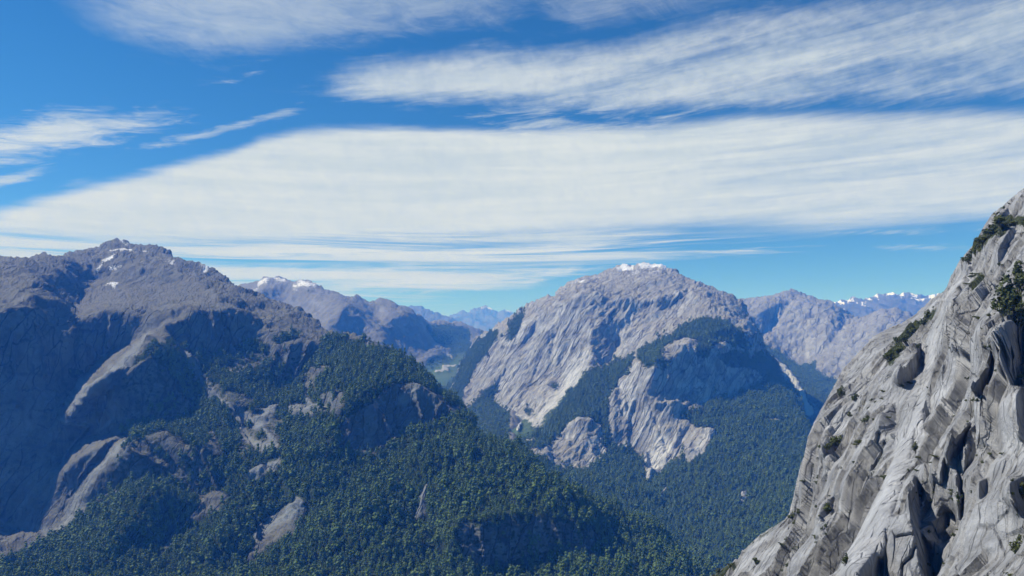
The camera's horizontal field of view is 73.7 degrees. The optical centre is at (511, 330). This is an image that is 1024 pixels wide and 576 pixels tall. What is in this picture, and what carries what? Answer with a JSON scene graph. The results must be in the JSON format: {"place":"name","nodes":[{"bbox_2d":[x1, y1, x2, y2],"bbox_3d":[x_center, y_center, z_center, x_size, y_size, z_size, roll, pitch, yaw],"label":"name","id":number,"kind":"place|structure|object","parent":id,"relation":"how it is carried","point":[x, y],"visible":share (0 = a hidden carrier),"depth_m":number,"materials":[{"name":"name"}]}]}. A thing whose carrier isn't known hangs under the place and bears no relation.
{"place":"outdoors","nodes":[
{"label":"outdoors","id":0,"kind":"place"},
{"bbox_2d":[0,238,695,575],"bbox_3d":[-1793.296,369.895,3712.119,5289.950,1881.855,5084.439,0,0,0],"label":"mountain","id":1,"kind":"structure","parent":0,"point":[101,316],"depth_m":2371.05,"materials":[{"name":"grey stone"}]},
{"bbox_2d":[0,323,714,575],"bbox_3d":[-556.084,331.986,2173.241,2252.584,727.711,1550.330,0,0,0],"label":"forest","id":2,"kind":"object","parent":1,"relation":"on","point":[68,544],"visible":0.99,"depth_m":1820.23,"materials":[{"name":"green plant"}]},
{"bbox_2d":[390,553,397,563],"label":"forest tree","id":3,"kind":"object","parent":1,"relation":"on","point":[394,557],"visible":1,"depth_m":1555.98,"materials":[{"name":"green plant"}]},
{"bbox_2d":[238,276,521,440],"bbox_3d":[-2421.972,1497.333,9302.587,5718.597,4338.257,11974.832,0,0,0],"label":"mountain","id":4,"kind":"structure","parent":0,"point":[382,320],"depth_m":6839.10,"materials":[{"name":"grey stone"}]},
{"bbox_2d":[408,305,454,321],"bbox_3d":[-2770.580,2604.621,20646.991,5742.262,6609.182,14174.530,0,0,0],"label":"mountain","id":5,"kind":"structure","parent":0,"point":[428,315],"depth_m":17166.47,"materials":[{"name":"grey stone"}]},
{"bbox_2d":[449,305,513,330],"bbox_3d":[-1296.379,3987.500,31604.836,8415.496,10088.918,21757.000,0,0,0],"label":"mountain","id":6,"kind":"structure","parent":0,"point":[485,318],"depth_m":25858.26,"materials":[{"name":"grey stone"}]},
{"bbox_2d":[0,0,1023,316],"label":"sky","id":7,"kind":"structure","parent":0,"point":[445,157],"materials":[{"name":"blue"}]},
{"bbox_2d":[451,262,805,573],"bbox_3d":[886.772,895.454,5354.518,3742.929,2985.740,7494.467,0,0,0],"label":"mountain","id":8,"kind":"structure","parent":0,"point":[568,334],"depth_m":4433.54,"materials":[{"name":"stone"}]},
{"bbox_2d":[307,289,836,439],"bbox_3d":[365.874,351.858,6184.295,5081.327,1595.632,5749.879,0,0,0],"label":"forest","id":9,"kind":"object","parent":8,"relation":"on","point":[795,370],"visible":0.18,"depth_m":5837.90,"materials":[{"name":"green plant"}]},
{"bbox_2d":[450,300,811,572],"bbox_3d":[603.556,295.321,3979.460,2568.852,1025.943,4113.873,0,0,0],"label":"forest","id":10,"kind":"object","parent":8,"relation":"on","point":[777,390],"visible":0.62,"depth_m":3212.41,"materials":[{"name":"green plant"}]},
{"bbox_2d":[741,288,913,424],"bbox_3d":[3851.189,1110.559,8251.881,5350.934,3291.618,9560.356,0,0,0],"label":"mountain","id":11,"kind":"structure","parent":0,"point":[830,337],"depth_m":7010.28,"materials":[{"name":"stone"}]},
{"bbox_2d":[711,189,1023,575],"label":"cliff","id":12,"kind":"structure","parent":0,"point":[876,523],"depth_m":291.68,"materials":[{"name":"stone"}]},
{"bbox_2d":[713,568,722,573],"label":"shrub","id":13,"kind":"object","parent":12,"relation":"on","point":[717,571],"visible":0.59,"depth_m":446.55,"materials":[{"name":"green plant"}]},
{"bbox_2d":[787,511,794,519],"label":"shrub","id":14,"kind":"object","parent":12,"relation":"on","point":[790,516],"visible":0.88,"depth_m":408.90,"materials":[{"name":"green plant"}]},
{"bbox_2d":[817,443,831,450],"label":"shrub","id":15,"kind":"object","parent":12,"relation":"on","point":[827,447],"visible":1,"depth_m":358.53,"materials":[{"name":"green plant"}]},
{"bbox_2d":[818,502,831,514],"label":"shrub","id":16,"kind":"object","parent":12,"relation":"on","point":[827,508],"visible":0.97,"depth_m":308.22,"materials":[{"name":"green plant"}]},
{"bbox_2d":[830,435,841,450],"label":"shrub","id":17,"kind":"object","parent":12,"relation":"on","point":[835,441],"visible":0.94,"depth_m":368.11,"materials":[{"name":"green plant"}]},
{"bbox_2d":[837,385,845,398],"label":"tree","id":18,"kind":"object","parent":12,"relation":"on","point":[840,391],"visible":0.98,"depth_m":429.59,"materials":[{"name":"green plant"}]},
{"bbox_2d":[841,553,848,565],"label":"tree","id":19,"kind":"object","parent":12,"relation":"on","point":[845,560],"visible":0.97,"depth_m":214.93,"materials":[{"name":"green plant"}]},
{"bbox_2d":[851,393,858,400],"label":"shrub","id":20,"kind":"object","parent":12,"relation":"on","point":[854,397],"visible":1,"depth_m":414.52,"materials":[{"name":"green plant"}]},
{"bbox_2d":[853,440,861,445],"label":"shrub","id":21,"kind":"object","parent":12,"relation":"on","point":[858,441],"visible":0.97,"depth_m":327.11,"materials":[{"name":"green plant"}]},
{"bbox_2d":[860,415,869,423],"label":"shrub","id":22,"kind":"object","parent":12,"relation":"on","point":[866,419],"visible":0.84,"depth_m":343.57,"materials":[{"name":"green plant"}]},
{"bbox_2d":[882,350,893,358],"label":"shrub","id":23,"kind":"object","parent":12,"relation":"on","point":[889,353],"visible":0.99,"depth_m":432.26,"materials":[{"name":"green plant"}]},
{"bbox_2d":[893,344,903,352],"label":"shrub","id":24,"kind":"object","parent":12,"relation":"on","point":[898,349],"visible":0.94,"depth_m":438.95,"materials":[{"name":"green plant"}]},
{"bbox_2d":[893,334,908,342],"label":"shrub","id":25,"kind":"object","parent":12,"relation":"on","point":[904,337],"visible":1,"depth_m":450.68,"materials":[{"name":"green plant"}]},
{"bbox_2d":[911,441,917,453],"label":"tree","id":26,"kind":"object","parent":12,"relation":"on","point":[914,446],"visible":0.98,"depth_m":285.04,"materials":[{"name":"green plant"}]},
{"bbox_2d":[916,317,927,324],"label":"shrub","id":27,"kind":"object","parent":12,"relation":"on","point":[923,321],"visible":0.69,"depth_m":501.69,"materials":[{"name":"green plant"}]},
{"bbox_2d":[924,311,930,318],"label":"shrub","id":28,"kind":"object","parent":12,"relation":"on","point":[927,313],"visible":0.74,"depth_m":502.78,"materials":[{"name":"green plant"}]},
{"bbox_2d":[955,491,962,500],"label":"tree","id":29,"kind":"object","parent":12,"relation":"on","point":[957,496],"visible":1,"depth_m":226.38,"materials":[{"name":"green plant"}]},
{"bbox_2d":[960,253,971,263],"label":"shrub","id":30,"kind":"object","parent":12,"relation":"on","point":[965,258],"visible":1,"depth_m":441.71,"materials":[{"name":"green plant"}]},
{"bbox_2d":[970,244,979,255],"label":"shrub","id":31,"kind":"object","parent":12,"relation":"on","point":[973,250],"visible":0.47,"depth_m":437.01,"materials":[{"name":"green plant"}]},
{"bbox_2d":[973,235,987,246],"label":"shrub","id":32,"kind":"object","parent":12,"relation":"on","point":[980,240],"visible":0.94,"depth_m":422.45,"materials":[{"name":"green plant"}]},
{"bbox_2d":[981,224,998,237],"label":"shrub","id":33,"kind":"object","parent":12,"relation":"on","point":[991,229],"visible":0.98,"depth_m":416.98,"materials":[{"name":"green plant"}]},
{"bbox_2d":[992,214,1006,226],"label":"shrub","id":34,"kind":"object","parent":12,"relation":"on","point":[997,220],"visible":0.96,"depth_m":418.74,"materials":[{"name":"green plant"}]},
{"bbox_2d":[990,285,1015,317],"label":"tree","id":35,"kind":"object","parent":12,"relation":"on","point":[1004,302],"visible":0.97,"depth_m":297.47,"materials":[{"name":"green plant"}]},
{"bbox_2d":[999,274,1023,315],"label":"tree","id":36,"kind":"object","parent":12,"relation":"on","point":[1009,288],"visible":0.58,"depth_m":302.92,"materials":[{"name":"green plant"}]},
{"bbox_2d":[1009,536,1022,553],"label":"tree","id":37,"kind":"object","parent":12,"relation":"on","point":[1015,545],"visible":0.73,"depth_m":178.48,"materials":[{"name":"green plant"}]},
{"bbox_2d":[1009,300,1023,332],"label":"tree","id":38,"kind":"object","parent":12,"relation":"on","point":[1020,314],"visible":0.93,"depth_m":298.85,"materials":[{"name":"green plant"}]},
{"bbox_2d":[1012,260,1023,292],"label":"tree","id":39,"kind":"object","parent":12,"relation":"on","point":[1018,275],"visible":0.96,"depth_m":316.87,"materials":[{"name":"green plant"}]},
{"bbox_2d":[1019,482,1023,498],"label":"tree","id":40,"kind":"object","parent":12,"relation":"on","point":[1021,490],"visible":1,"depth_m":197.42,"materials":[{"name":"green plant"}]},
{"bbox_2d":[834,292,937,317],"bbox_3d":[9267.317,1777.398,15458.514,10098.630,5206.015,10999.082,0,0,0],"label":"mountain","id":41,"kind":"structure","parent":0,"point":[913,304],"depth_m":13190.05,"materials":[{"name":"grey stone"}]}
]}

